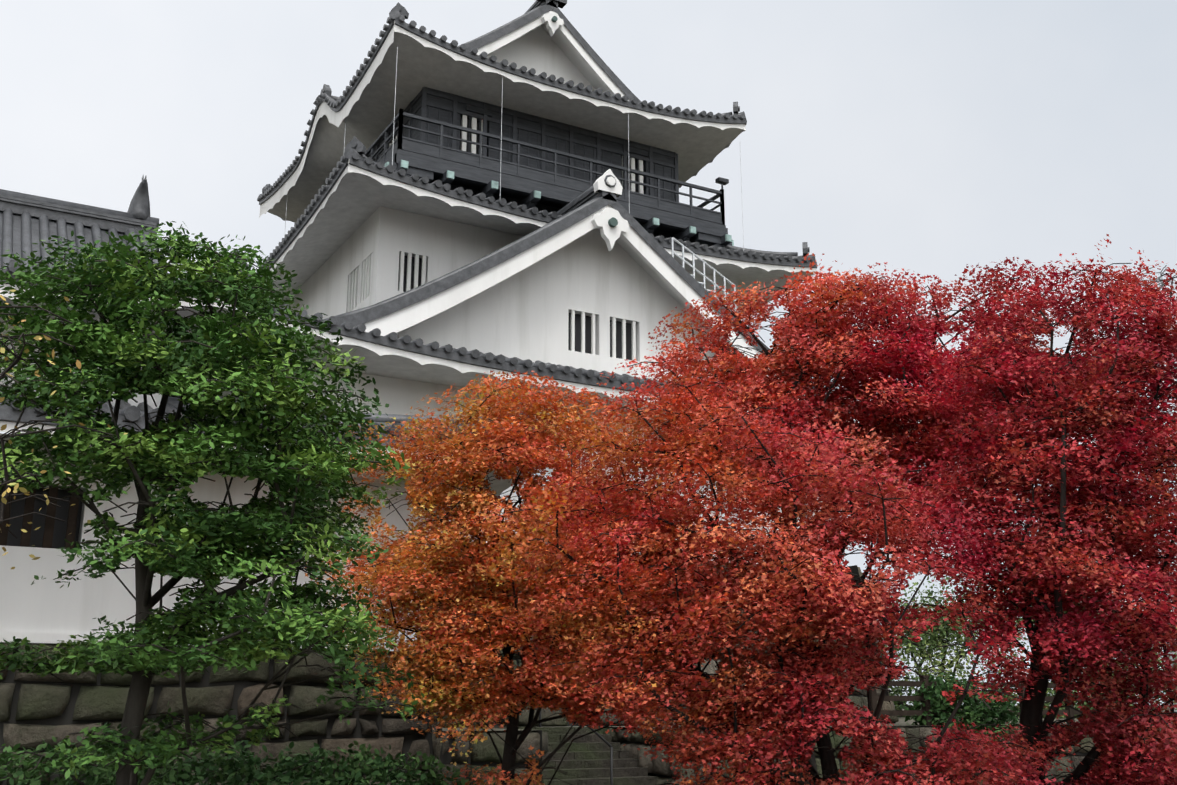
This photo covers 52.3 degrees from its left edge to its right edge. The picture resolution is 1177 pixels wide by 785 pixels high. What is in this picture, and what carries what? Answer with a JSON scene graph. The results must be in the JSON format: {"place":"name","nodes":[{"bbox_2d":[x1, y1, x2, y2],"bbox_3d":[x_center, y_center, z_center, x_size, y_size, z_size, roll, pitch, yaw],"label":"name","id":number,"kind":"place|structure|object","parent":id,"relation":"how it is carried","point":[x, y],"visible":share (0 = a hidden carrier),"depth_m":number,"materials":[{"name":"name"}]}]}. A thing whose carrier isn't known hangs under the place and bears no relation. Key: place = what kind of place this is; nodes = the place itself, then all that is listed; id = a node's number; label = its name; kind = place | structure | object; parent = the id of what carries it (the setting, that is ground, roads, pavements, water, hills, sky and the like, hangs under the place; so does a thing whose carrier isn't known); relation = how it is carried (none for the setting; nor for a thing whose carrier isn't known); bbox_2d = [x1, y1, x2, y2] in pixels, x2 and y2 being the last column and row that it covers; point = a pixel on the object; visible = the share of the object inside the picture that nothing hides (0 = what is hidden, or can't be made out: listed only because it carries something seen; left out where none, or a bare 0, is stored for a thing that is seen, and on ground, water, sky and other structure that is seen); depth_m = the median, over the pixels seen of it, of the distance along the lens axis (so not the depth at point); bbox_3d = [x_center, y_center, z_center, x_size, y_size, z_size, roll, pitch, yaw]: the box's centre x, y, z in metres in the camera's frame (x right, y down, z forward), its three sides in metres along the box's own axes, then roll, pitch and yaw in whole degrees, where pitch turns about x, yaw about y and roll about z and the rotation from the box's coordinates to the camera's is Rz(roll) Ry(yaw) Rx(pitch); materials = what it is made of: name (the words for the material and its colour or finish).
{"place":"outdoors","nodes":[
{"label":"outdoors","id":0,"kind":"place"},
{"bbox_2d":[0,290,127,568],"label":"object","id":1,"kind":"object","parent":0,"point":[8,484],"visible":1,"depth_m":5.45,"materials":[{"name":"green wood"}]},
{"bbox_2d":[0,0,1176,704],"label":"sky","id":2,"kind":"structure","parent":0,"point":[938,138],"materials":[{"name":"white"}]},
{"bbox_2d":[442,717,1171,730],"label":"terrace","id":3,"kind":"structure","parent":0,"point":[901,722],"depth_m":26.88,"materials":[{"name":"stone"}]},
{"bbox_2d":[426,543,898,727],"bbox_3d":[-4.366,7.320,33.704,15.913,3.703,20.182,8,-17,-28],"label":"keep stone base","id":4,"kind":"object","parent":3,"relation":"on","point":[856,698],"depth_m":25.80,"materials":[{"name":"black stone"}]},
{"bbox_2d":[193,0,936,564],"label":"castle keep","id":5,"kind":"structure","parent":4,"relation":"on","point":[497,200],"depth_m":31.45,"materials":[{"name":"paint"}]},
{"bbox_2d":[899,671,1020,741],"bbox_3d":[8.026,6.797,25.815,2.571,1.604,2.040,-7,-16,24],"label":"bush","id":6,"kind":"object","parent":3,"relation":"on","point":[970,713],"visible":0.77,"depth_m":25.55,"materials":[{"name":"green plant"}]},
{"bbox_2d":[870,675,1117,725],"bbox_3d":[9.171,6.890,26.689,7.660,1.090,0.160,8,-17,-28],"label":"timber fence","id":7,"kind":"object","parent":3,"relation":"on","point":[1070,712],"visible":0.15,"depth_m":25.54,"materials":[{"name":"brown wood"}]},
{"label":"ground","id":8,"kind":"structure","parent":0,"visible":0},
{"bbox_2d":[0,221,433,784],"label":"evergreen tree","id":9,"kind":"object","parent":8,"relation":"on","point":[161,454],"visible":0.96,"depth_m":8.49,"materials":[{"name":"green plant"}]},
{"bbox_2d":[0,723,495,784],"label":"shrubs","id":10,"kind":"object","parent":8,"relation":"on","point":[378,769],"visible":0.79,"depth_m":11.06,"materials":[{"name":"green plant"}]},
{"bbox_2d":[0,175,548,784],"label":"castle annex","id":11,"kind":"object","parent":8,"relation":"on","point":[36,709],"visible":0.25,"depth_m":14.92,"materials":[{"name":"white stone"}]},
{"bbox_2d":[305,370,726,784],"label":"orange maple","id":12,"kind":"object","parent":8,"relation":"on","point":[473,460],"visible":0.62,"depth_m":12.11,"materials":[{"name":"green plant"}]},
{"bbox_2d":[479,712,657,784],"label":"stone steps","id":13,"kind":"structure","parent":8,"relation":"on","point":[599,757],"depth_m":22.54,"materials":[{"name":"black stone"}]},
{"bbox_2d":[471,362,1081,784],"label":"crimson maple","id":14,"kind":"object","parent":8,"relation":"on","point":[687,628],"visible":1,"depth_m":9.58,"materials":[{"name":"red plant"}]},
{"bbox_2d":[442,723,1176,784],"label":"terrace retaining wall","id":15,"kind":"structure","parent":8,"relation":"on","point":[482,753],"depth_m":22.33,"materials":[{"name":"black stone"}]},
{"bbox_2d":[597,253,1082,783],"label":"tree","id":16,"kind":"object","parent":8,"relation":"on","point":[885,387],"visible":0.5,"depth_m":13.88,"materials":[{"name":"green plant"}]},
{"bbox_2d":[878,563,1176,718],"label":"trees","id":17,"kind":"object","parent":8,"relation":"on","point":[938,635],"visible":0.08,"depth_m":40.72,"materials":[{"name":"green plant"}]},
{"bbox_2d":[906,234,1176,784],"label":"red maple","id":18,"kind":"object","parent":8,"relation":"on","point":[1057,551],"visible":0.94,"depth_m":10.44,"materials":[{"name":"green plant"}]},
{"bbox_2d":[1096,265,1176,711],"bbox_3d":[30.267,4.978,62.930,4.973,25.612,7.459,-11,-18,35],"label":"maple","id":19,"kind":"object","parent":8,"relation":"on","point":[1159,279],"visible":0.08,"depth_m":66.03,"materials":[{"name":"red plant"}]}
]}

